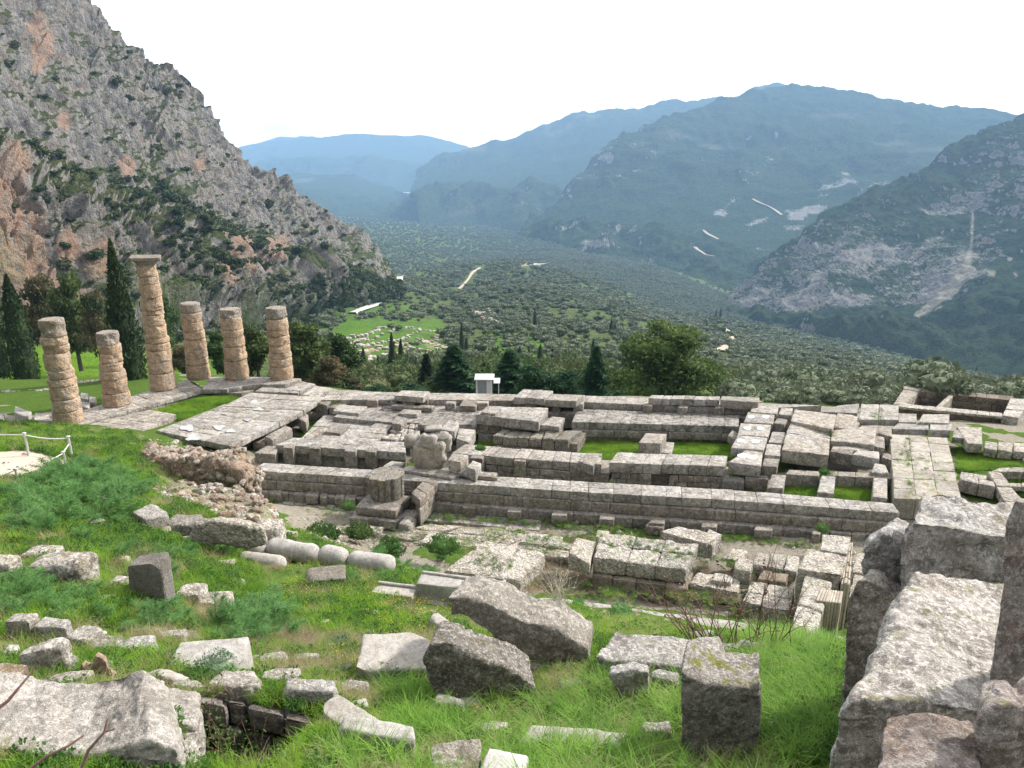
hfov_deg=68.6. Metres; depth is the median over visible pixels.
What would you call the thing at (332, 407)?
fallen block
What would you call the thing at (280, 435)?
fallen block
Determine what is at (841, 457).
loose block
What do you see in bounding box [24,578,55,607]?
fennel plant
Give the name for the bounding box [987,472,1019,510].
kerb wall
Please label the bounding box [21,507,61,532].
fennel plant
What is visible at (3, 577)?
fennel plant
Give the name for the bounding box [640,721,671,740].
stone
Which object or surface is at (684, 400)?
raised slab
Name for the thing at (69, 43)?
cliff
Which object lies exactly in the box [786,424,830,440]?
ramp slab
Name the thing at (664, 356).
pine tree
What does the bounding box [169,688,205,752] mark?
bedrock
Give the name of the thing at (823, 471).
cushion plant
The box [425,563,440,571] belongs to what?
fennel plant
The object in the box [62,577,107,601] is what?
fennel plant
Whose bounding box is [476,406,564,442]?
raised platform
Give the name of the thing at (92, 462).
fennel plant
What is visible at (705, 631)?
stone
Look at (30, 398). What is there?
ground
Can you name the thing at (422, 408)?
loose block
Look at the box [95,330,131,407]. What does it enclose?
temple column
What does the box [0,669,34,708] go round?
twig
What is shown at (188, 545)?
fennel plant
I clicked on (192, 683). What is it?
stone
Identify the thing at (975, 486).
kerb wall
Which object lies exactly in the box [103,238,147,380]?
cypress
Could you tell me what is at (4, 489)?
fennel plant
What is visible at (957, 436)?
slab
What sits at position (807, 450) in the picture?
ramp slab
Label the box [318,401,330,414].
fallen block
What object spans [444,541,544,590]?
rough block
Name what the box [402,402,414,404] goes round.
support cube
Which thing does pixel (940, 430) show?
slab
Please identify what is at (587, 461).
end block
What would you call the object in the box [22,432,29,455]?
rope post
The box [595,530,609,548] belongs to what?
rough block
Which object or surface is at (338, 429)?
loose block
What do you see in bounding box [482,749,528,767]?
stone
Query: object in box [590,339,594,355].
cypress
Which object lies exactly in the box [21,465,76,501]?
fennel plant
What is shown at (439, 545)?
cushion plant
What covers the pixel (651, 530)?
rough block
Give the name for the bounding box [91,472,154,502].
fennel plant
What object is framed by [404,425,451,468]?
eroded monument
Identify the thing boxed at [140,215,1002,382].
valley grove
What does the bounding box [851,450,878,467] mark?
loose block
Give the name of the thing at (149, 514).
rock
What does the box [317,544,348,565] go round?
column piece
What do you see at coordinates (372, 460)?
upright pier
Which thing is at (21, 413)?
loose block
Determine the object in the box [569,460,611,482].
ledge course
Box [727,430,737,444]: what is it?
side block
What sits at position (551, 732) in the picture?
stone
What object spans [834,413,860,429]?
ramp slab
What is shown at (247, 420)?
pavement
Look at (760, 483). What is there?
side block
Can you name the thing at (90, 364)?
grass
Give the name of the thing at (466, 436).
loose block
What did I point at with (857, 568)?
rough block
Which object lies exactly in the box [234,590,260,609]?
fennel plant
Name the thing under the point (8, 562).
stone
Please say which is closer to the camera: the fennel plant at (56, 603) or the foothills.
the fennel plant at (56, 603)
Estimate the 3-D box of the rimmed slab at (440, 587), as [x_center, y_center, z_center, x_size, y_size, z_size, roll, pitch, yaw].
[-1.792,5.604,19.979,1.503,0.980,0.599,4,17,13]
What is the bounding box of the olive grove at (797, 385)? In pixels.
[268,340,1023,405]
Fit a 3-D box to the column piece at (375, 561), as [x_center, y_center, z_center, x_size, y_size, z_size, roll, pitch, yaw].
[-4.310,5.491,23.027,1.531,0.618,0.611,4,17,13]
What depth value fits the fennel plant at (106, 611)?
13.93 m
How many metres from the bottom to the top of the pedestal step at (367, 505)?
0.502 m
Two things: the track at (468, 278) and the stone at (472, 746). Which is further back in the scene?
the track at (468, 278)
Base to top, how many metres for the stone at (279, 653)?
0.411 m
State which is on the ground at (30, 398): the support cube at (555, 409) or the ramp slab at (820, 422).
the ramp slab at (820, 422)
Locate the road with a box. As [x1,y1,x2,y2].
[349,302,381,313]
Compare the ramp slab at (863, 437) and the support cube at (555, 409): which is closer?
the ramp slab at (863, 437)
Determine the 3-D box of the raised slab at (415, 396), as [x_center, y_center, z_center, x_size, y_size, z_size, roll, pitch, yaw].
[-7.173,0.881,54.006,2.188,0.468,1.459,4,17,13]
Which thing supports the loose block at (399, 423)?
on the rubble fill
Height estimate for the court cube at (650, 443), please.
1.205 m
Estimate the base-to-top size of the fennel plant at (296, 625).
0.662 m
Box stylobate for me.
[51,377,269,423]
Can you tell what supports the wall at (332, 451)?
on the ground at (30, 398)
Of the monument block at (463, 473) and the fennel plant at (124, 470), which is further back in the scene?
the monument block at (463, 473)
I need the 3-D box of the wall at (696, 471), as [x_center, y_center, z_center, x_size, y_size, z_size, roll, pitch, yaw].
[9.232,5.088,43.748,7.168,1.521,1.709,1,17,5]
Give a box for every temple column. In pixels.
[38,317,83,423]
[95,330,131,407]
[129,254,176,391]
[179,301,210,380]
[219,307,248,380]
[265,306,293,380]
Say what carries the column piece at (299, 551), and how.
on the ground at (30, 398)
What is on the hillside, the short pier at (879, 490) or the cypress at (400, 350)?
the cypress at (400, 350)
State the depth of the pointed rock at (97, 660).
10.35 m
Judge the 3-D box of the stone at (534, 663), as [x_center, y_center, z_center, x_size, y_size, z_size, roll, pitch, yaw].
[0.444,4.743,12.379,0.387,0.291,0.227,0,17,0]
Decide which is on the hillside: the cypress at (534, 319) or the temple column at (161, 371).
the cypress at (534, 319)
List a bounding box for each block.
[5,414,17,421]
[14,406,31,421]
[34,413,50,422]
[80,393,88,402]
[81,402,90,409]
[89,396,96,406]
[128,552,176,604]
[253,435,266,450]
[255,446,279,463]
[265,425,292,445]
[299,414,308,432]
[304,565,345,582]
[310,406,318,412]
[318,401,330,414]
[325,423,349,435]
[329,403,345,415]
[333,405,366,415]
[339,717,415,759]
[342,525,382,538]
[383,461,404,467]
[391,404,434,411]
[392,416,406,430]
[398,409,420,417]
[399,509,417,530]
[402,466,459,479]
[418,418,455,430]
[421,532,452,545]
[442,421,458,440]
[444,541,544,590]
[448,454,468,471]
[450,468,467,477]
[456,428,475,448]
[459,400,477,411]
[467,461,480,481]
[478,471,496,480]
[481,408,500,415]
[519,533,562,548]
[568,538,594,576]
[578,453,601,474]
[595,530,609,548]
[597,632,724,677]
[645,522,663,535]
[660,527,720,557]
[681,639,760,758]
[707,529,721,559]
[710,573,733,586]
[721,475,744,490]
[726,549,748,567]
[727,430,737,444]
[728,450,762,476]
[731,435,766,457]
[733,557,752,584]
[738,423,770,443]
[744,412,774,430]
[745,469,768,491]
[750,407,777,418]
[757,570,787,586]
[761,458,778,477]
[764,444,780,460]
[768,432,784,449]
[773,418,787,432]
[778,408,792,421]
[829,449,852,466]
[831,446,868,453]
[845,574,862,619]
[850,553,864,585]
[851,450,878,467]
[871,463,888,476]
[874,436,884,456]
[877,426,891,446]
[881,453,891,471]
[983,441,996,457]
[996,442,1011,459]
[1012,442,1023,459]
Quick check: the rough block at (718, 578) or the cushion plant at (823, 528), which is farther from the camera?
the cushion plant at (823, 528)
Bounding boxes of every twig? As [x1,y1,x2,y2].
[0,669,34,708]
[29,720,113,767]
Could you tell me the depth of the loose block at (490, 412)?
50.77 m
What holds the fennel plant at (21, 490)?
on the ground at (30, 398)
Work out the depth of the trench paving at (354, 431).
50.56 m
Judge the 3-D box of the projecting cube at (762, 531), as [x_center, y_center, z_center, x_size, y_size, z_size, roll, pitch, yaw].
[12.618,7.449,37.628,1.085,0.520,0.579,2,17,5]
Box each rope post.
[13,467,18,479]
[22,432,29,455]
[66,436,72,455]
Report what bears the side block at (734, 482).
on the ground at (30, 398)
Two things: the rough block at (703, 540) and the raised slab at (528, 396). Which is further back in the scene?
the raised slab at (528, 396)
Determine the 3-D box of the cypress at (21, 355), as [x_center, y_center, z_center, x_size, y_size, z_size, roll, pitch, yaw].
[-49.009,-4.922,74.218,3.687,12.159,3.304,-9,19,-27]
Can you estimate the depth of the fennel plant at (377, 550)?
32.44 m
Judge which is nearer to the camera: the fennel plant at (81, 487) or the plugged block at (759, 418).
the fennel plant at (81, 487)
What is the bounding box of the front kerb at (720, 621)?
[551,598,841,638]
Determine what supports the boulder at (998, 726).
on the ground at (30, 398)
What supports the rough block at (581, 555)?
on the ground at (30, 398)
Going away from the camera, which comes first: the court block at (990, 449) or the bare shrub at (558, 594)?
the bare shrub at (558, 594)
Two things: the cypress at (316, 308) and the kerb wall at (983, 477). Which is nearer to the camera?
the kerb wall at (983, 477)
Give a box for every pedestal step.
[349,510,410,529]
[356,494,411,518]
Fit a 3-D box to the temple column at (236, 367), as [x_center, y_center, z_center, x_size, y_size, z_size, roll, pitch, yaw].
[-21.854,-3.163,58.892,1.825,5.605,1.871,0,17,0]
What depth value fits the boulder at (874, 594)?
8.96 m
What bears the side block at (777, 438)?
on the ground at (30, 398)
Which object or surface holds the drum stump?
on the pedestal step at (367, 505)
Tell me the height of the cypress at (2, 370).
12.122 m
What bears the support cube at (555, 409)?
on the wall at (566, 413)
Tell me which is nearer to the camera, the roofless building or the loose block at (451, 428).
the loose block at (451, 428)
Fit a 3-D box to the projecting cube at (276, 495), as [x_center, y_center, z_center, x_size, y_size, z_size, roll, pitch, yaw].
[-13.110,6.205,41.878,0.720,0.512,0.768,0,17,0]
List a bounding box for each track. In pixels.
[458,267,480,288]
[691,243,712,255]
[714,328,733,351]
[752,199,782,214]
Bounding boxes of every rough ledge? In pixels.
[689,573,739,605]
[742,582,793,621]
[753,553,798,581]
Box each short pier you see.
[767,475,785,494]
[816,476,834,497]
[871,478,886,502]
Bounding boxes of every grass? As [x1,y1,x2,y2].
[0,344,1023,767]
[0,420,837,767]
[296,611,845,767]
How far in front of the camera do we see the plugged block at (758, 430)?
47.88 m
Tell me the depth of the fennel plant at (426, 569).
30.29 m
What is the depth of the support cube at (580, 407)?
53.23 m
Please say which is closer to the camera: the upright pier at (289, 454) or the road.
the upright pier at (289, 454)
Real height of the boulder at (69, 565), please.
0.868 m
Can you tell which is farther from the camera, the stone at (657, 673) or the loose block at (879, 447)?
the loose block at (879, 447)
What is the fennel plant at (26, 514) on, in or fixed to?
on the ground at (30, 398)
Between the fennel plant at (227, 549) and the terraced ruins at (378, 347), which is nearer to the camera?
the fennel plant at (227, 549)
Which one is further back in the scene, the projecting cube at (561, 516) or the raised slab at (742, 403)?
the raised slab at (742, 403)
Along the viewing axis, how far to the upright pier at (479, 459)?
44.64 m
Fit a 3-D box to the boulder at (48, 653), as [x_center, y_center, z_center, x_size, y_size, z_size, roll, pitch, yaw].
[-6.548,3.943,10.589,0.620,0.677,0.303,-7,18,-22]
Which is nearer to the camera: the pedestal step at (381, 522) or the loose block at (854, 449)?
the pedestal step at (381, 522)
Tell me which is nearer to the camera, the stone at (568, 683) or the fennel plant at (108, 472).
the stone at (568, 683)
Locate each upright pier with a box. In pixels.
[283,444,297,464]
[309,444,323,465]
[344,447,359,468]
[365,447,378,468]
[470,454,485,471]
[513,459,526,478]
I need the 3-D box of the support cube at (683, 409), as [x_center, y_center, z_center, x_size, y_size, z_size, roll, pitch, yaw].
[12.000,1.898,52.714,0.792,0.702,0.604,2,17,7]
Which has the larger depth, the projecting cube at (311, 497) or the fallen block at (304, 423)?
the fallen block at (304, 423)
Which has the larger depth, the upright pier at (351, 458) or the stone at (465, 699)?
the upright pier at (351, 458)
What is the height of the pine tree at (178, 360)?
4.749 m
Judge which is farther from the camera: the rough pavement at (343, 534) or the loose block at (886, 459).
the loose block at (886, 459)
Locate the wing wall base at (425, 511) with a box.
[415,494,434,525]
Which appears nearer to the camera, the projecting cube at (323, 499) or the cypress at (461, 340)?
the projecting cube at (323, 499)
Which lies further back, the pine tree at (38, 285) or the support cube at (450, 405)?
the pine tree at (38, 285)
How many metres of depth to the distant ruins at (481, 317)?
606.48 m
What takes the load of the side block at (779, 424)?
on the ground at (30, 398)
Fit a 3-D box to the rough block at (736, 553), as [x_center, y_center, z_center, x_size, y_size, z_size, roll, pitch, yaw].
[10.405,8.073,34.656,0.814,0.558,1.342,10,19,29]
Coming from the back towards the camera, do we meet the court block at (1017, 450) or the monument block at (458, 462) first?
the court block at (1017, 450)
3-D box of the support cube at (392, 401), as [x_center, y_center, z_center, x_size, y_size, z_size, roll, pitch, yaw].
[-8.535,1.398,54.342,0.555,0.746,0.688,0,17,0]
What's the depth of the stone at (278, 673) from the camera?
11.20 m
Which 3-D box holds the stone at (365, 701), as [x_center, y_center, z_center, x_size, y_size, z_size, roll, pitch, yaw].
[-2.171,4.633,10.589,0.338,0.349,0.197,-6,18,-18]
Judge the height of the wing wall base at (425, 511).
0.945 m
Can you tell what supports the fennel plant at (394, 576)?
on the ground at (30, 398)
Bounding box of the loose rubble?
[0,359,907,767]
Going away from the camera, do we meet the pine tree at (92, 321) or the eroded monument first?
the eroded monument
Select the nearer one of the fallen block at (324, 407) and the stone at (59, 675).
the stone at (59, 675)
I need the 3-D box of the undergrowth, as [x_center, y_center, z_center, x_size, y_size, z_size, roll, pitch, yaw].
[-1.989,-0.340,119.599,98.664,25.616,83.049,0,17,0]
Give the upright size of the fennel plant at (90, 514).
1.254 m
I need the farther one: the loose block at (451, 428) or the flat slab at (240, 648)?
the loose block at (451, 428)
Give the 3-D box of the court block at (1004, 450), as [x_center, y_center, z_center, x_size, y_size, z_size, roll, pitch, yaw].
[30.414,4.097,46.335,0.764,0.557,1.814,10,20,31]
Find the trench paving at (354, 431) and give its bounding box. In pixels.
[302,415,371,439]
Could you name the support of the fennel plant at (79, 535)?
on the ground at (30, 398)
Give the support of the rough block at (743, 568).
on the rough ledge at (699, 582)
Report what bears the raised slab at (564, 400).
on the wall at (566, 413)
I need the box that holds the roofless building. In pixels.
[893,386,1023,425]
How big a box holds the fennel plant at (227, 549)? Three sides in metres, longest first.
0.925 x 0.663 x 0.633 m
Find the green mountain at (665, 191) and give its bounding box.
[518,83,1017,290]
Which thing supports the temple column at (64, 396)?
on the stylobate
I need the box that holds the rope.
[25,435,66,438]
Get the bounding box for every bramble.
[199,659,247,762]
[206,665,297,765]
[213,695,291,766]
[237,733,281,764]
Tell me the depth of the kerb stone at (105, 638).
12.57 m
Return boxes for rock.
[80,652,115,677]
[132,504,168,527]
[167,514,202,535]
[190,517,267,549]
[257,518,285,539]
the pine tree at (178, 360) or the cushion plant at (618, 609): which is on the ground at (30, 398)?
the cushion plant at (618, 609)
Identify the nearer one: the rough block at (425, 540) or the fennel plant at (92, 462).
the fennel plant at (92, 462)
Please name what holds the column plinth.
on the ground at (30, 398)
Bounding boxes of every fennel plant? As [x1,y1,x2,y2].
[0,478,58,513]
[0,479,38,500]
[0,500,49,533]
[0,562,57,600]
[0,567,26,588]
[0,591,38,615]
[12,460,60,485]
[12,566,54,584]
[18,480,86,521]
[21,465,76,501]
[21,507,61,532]
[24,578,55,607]
[29,454,70,470]
[30,589,84,617]
[45,454,88,473]
[45,456,95,485]
[58,523,94,542]
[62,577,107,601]
[64,464,122,501]
[66,482,131,523]
[76,452,117,468]
[77,460,130,490]
[84,599,117,624]
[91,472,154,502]
[103,538,135,553]
[110,460,144,479]
[110,494,142,523]
[115,609,155,634]
[125,474,160,496]
[130,594,180,617]
[149,540,182,559]
[151,604,186,627]
[165,599,199,623]
[167,536,198,555]
[171,558,182,575]
[180,593,237,629]
[194,596,264,637]
[206,614,253,639]
[213,544,236,555]
[231,580,290,629]
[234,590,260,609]
[236,607,281,643]
[259,588,302,613]
[263,605,307,636]
[322,594,340,602]
[346,568,361,580]
[368,566,388,580]
[370,542,387,553]
[375,570,399,582]
[394,555,412,567]
[407,563,432,570]
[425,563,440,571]
[433,553,447,560]
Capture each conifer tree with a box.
[416,353,434,384]
[423,344,475,392]
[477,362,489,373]
[489,350,531,393]
[579,345,612,395]
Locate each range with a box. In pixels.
[238,134,469,192]
[256,136,308,143]
[408,82,785,230]
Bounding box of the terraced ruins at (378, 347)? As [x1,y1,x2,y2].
[346,326,446,362]
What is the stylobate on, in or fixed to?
on the ground at (30, 398)
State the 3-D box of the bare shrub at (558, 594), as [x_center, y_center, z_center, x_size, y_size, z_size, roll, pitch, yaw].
[1.879,8.207,30.591,1.926,2.266,2.691,-8,18,-25]
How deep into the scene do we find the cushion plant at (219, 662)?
11.38 m
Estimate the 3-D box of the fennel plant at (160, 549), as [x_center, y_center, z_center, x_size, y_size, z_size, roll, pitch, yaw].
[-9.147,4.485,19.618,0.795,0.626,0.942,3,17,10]
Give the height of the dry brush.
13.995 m
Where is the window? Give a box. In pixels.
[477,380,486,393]
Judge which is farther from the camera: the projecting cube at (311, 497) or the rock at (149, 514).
the projecting cube at (311, 497)
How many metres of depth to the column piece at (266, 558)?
22.64 m
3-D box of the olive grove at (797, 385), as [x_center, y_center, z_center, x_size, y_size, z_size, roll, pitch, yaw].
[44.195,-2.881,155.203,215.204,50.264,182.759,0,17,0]
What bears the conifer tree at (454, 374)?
on the hillside
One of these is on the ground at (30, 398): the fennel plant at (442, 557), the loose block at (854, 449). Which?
the fennel plant at (442, 557)
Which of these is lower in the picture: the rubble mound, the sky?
the rubble mound
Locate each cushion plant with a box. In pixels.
[189,646,241,676]
[306,520,340,539]
[323,632,351,647]
[341,499,355,510]
[344,519,373,540]
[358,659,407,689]
[375,534,406,558]
[425,533,460,555]
[475,444,485,450]
[570,597,584,606]
[606,601,633,617]
[814,522,829,532]
[818,467,829,475]
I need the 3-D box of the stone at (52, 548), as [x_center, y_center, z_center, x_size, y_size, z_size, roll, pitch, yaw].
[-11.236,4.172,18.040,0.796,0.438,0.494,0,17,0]
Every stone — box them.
[0,554,21,576]
[0,663,28,675]
[2,644,20,656]
[5,613,39,639]
[22,545,64,558]
[34,617,72,641]
[49,670,94,682]
[65,625,104,646]
[84,518,104,523]
[93,635,124,648]
[110,575,128,585]
[118,635,157,651]
[156,629,187,640]
[162,526,171,531]
[171,679,196,691]
[176,583,207,605]
[182,731,204,764]
[192,591,233,610]
[209,670,262,711]
[229,680,261,700]
[252,652,287,665]
[262,668,301,685]
[282,678,337,708]
[286,530,297,536]
[288,733,298,749]
[293,653,318,663]
[324,694,377,727]
[336,664,351,669]
[341,680,368,695]
[354,698,367,709]
[431,739,480,767]
[434,694,464,716]
[459,697,480,707]
[481,721,507,734]
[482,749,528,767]
[517,725,620,753]
[530,661,548,672]
[558,679,587,689]
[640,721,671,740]
[650,669,678,692]
[690,630,713,636]
[723,643,744,651]
[738,639,762,651]
[829,738,836,767]
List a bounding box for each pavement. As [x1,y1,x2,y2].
[90,410,175,430]
[157,393,323,449]
[275,501,540,531]
[336,525,384,543]
[381,524,526,549]
[522,543,572,564]
[887,435,960,518]
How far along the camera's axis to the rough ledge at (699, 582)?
32.13 m
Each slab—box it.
[149,669,202,686]
[171,637,253,670]
[255,387,299,395]
[284,381,314,395]
[302,386,331,396]
[356,632,429,679]
[371,581,416,601]
[394,391,429,402]
[415,571,468,602]
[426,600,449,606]
[449,576,593,662]
[475,575,505,581]
[514,389,552,404]
[545,394,582,407]
[648,395,719,405]
[661,442,673,453]
[720,396,759,409]
[781,433,829,467]
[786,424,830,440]
[791,409,836,434]
[820,404,858,416]
[829,425,876,450]
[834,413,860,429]
[859,404,898,425]
[892,423,928,435]
[898,413,916,423]
[918,414,948,427]
[928,424,951,437]
[951,430,963,442]
[956,427,981,452]
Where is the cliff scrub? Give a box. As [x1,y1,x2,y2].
[0,33,406,343]
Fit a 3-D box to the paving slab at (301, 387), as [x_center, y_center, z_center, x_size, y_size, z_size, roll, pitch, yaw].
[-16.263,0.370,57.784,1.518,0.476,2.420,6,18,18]
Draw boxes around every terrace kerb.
[1,388,48,391]
[77,379,100,383]
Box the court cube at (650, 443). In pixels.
[638,433,666,453]
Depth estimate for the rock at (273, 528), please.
24.19 m
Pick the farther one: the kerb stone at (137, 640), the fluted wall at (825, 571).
the fluted wall at (825, 571)
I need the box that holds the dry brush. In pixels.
[3,522,841,767]
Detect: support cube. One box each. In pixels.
[366,398,378,406]
[390,397,397,406]
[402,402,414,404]
[420,398,428,404]
[445,401,455,410]
[476,401,488,409]
[525,404,536,406]
[551,407,560,411]
[573,402,583,410]
[643,403,652,412]
[677,405,687,414]
[714,406,724,415]
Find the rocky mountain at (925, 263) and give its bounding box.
[726,113,1023,376]
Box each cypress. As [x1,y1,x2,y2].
[0,273,41,379]
[0,325,11,378]
[17,300,40,378]
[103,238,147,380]
[138,343,146,374]
[309,290,324,315]
[386,332,397,364]
[397,338,403,354]
[459,322,464,349]
[464,337,468,350]
[532,310,536,324]
[537,344,544,358]
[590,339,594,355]
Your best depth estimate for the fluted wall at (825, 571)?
29.47 m
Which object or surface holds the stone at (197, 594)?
on the ground at (30, 398)
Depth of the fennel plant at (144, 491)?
25.84 m
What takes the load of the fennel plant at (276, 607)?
on the ground at (30, 398)
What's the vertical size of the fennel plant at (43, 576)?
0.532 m
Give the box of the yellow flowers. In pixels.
[286,564,477,712]
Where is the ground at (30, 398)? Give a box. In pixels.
[0,374,1023,767]
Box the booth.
[474,374,499,393]
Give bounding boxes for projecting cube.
[270,490,282,501]
[306,492,318,504]
[320,493,327,505]
[335,494,345,506]
[345,494,356,503]
[462,503,476,516]
[507,507,521,520]
[552,510,567,523]
[599,514,615,527]
[649,518,665,529]
[701,522,717,532]
[753,525,773,539]
[811,529,820,543]
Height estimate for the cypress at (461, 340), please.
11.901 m
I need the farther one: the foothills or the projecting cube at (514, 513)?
the foothills
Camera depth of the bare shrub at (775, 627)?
13.04 m
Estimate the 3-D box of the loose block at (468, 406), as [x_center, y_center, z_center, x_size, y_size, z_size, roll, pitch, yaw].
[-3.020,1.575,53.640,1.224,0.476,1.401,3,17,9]
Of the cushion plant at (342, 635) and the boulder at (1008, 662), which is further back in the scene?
the cushion plant at (342, 635)
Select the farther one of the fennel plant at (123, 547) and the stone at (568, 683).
the fennel plant at (123, 547)
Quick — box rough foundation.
[493,429,586,452]
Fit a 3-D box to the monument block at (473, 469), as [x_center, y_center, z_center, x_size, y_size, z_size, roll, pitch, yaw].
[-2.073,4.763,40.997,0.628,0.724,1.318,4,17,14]
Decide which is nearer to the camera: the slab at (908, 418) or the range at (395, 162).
the slab at (908, 418)
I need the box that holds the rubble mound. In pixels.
[158,480,287,561]
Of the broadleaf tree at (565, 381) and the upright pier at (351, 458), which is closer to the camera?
the upright pier at (351, 458)
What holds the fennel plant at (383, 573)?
on the ground at (30, 398)
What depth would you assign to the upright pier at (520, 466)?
44.34 m
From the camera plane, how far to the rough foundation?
49.27 m
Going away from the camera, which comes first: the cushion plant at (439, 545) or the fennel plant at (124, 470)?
the fennel plant at (124, 470)
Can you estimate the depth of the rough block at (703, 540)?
34.78 m
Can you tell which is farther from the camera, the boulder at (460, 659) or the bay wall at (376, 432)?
the bay wall at (376, 432)
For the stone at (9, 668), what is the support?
on the ground at (30, 398)
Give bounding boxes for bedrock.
[0,670,185,767]
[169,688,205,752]
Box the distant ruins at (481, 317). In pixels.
[469,308,496,320]
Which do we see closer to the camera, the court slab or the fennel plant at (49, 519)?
the fennel plant at (49, 519)
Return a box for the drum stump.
[368,466,404,501]
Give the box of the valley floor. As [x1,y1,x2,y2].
[335,216,892,354]
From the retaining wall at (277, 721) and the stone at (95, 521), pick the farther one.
the stone at (95, 521)
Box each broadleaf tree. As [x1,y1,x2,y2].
[507,364,555,393]
[551,370,579,394]
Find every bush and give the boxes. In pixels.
[344,376,364,390]
[360,383,388,391]
[401,382,424,390]
[607,389,627,395]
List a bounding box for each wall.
[140,442,265,498]
[201,696,322,764]
[259,463,899,540]
[276,438,405,468]
[304,427,323,438]
[321,391,820,433]
[357,423,391,441]
[411,482,438,507]
[452,444,600,480]
[592,533,697,604]
[609,452,729,488]
[785,470,891,490]
[792,535,852,635]
[958,475,994,498]
[959,472,986,480]
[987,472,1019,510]
[992,467,1023,479]
[1010,483,1023,490]
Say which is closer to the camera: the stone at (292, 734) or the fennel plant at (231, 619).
the stone at (292, 734)
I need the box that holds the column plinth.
[262,378,300,387]
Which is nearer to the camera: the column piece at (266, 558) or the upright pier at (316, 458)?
the column piece at (266, 558)
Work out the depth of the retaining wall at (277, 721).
10.35 m
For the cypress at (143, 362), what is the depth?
71.14 m
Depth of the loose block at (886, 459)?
44.03 m
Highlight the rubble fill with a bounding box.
[381,424,420,442]
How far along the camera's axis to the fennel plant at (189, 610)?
14.96 m
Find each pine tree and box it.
[19,272,56,346]
[44,270,97,370]
[75,290,110,359]
[162,297,179,348]
[172,344,185,373]
[206,330,224,374]
[242,322,268,376]
[288,321,337,386]
[302,355,352,386]
[325,332,365,376]
[605,319,730,396]
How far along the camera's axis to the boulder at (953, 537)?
8.76 m
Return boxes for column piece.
[239,551,286,565]
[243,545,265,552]
[265,537,318,563]
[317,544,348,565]
[347,551,395,573]
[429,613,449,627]
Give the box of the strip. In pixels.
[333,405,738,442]
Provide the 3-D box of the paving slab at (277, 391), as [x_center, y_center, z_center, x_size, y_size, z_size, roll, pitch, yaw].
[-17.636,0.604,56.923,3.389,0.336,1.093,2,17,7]
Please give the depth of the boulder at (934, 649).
6.58 m
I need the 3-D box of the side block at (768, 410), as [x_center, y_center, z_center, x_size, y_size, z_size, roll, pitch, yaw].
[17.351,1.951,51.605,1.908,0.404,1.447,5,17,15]
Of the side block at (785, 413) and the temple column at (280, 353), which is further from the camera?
the temple column at (280, 353)
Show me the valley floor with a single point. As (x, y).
(418, 239)
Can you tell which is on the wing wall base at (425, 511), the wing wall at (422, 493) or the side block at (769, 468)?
the wing wall at (422, 493)
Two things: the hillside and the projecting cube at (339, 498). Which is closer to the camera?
the projecting cube at (339, 498)
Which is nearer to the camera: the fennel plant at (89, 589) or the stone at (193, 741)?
the stone at (193, 741)
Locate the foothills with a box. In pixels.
[289,172,419,221]
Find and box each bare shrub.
[529,553,591,600]
[632,563,757,643]
[710,518,813,645]
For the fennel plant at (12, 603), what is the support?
on the ground at (30, 398)
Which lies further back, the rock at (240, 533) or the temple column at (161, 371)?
the temple column at (161, 371)
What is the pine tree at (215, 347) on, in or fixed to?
on the hillside
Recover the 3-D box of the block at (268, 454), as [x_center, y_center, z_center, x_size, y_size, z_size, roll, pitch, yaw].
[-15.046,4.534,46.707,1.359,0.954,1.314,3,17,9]
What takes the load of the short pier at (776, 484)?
on the ground at (30, 398)
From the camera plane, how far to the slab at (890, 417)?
50.15 m
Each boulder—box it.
[19,637,75,672]
[29,551,100,584]
[423,620,538,703]
[835,572,1003,767]
[842,569,900,705]
[861,517,908,584]
[878,713,980,767]
[900,493,1010,591]
[973,677,1023,767]
[990,498,1023,684]
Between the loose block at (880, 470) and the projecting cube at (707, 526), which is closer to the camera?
the projecting cube at (707, 526)
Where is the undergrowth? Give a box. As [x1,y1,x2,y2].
[266,346,746,395]
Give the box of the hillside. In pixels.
[3,261,920,376]
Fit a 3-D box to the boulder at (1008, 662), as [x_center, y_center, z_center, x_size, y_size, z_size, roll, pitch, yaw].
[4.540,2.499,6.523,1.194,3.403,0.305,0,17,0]
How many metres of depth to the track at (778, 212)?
3239.75 m
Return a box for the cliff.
[0,0,399,328]
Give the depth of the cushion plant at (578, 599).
29.45 m
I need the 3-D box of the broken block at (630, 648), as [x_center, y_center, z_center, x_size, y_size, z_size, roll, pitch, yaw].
[2.442,4.524,12.179,2.237,0.785,0.807,0,17,0]
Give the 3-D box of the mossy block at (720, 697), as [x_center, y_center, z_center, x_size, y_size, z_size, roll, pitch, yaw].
[2.521,3.914,9.070,1.176,1.539,0.725,0,17,0]
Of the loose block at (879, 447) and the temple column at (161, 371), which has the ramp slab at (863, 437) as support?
the loose block at (879, 447)
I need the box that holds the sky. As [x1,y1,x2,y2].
[91,0,1023,192]
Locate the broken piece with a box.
[608,662,648,699]
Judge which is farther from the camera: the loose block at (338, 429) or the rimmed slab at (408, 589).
the loose block at (338, 429)

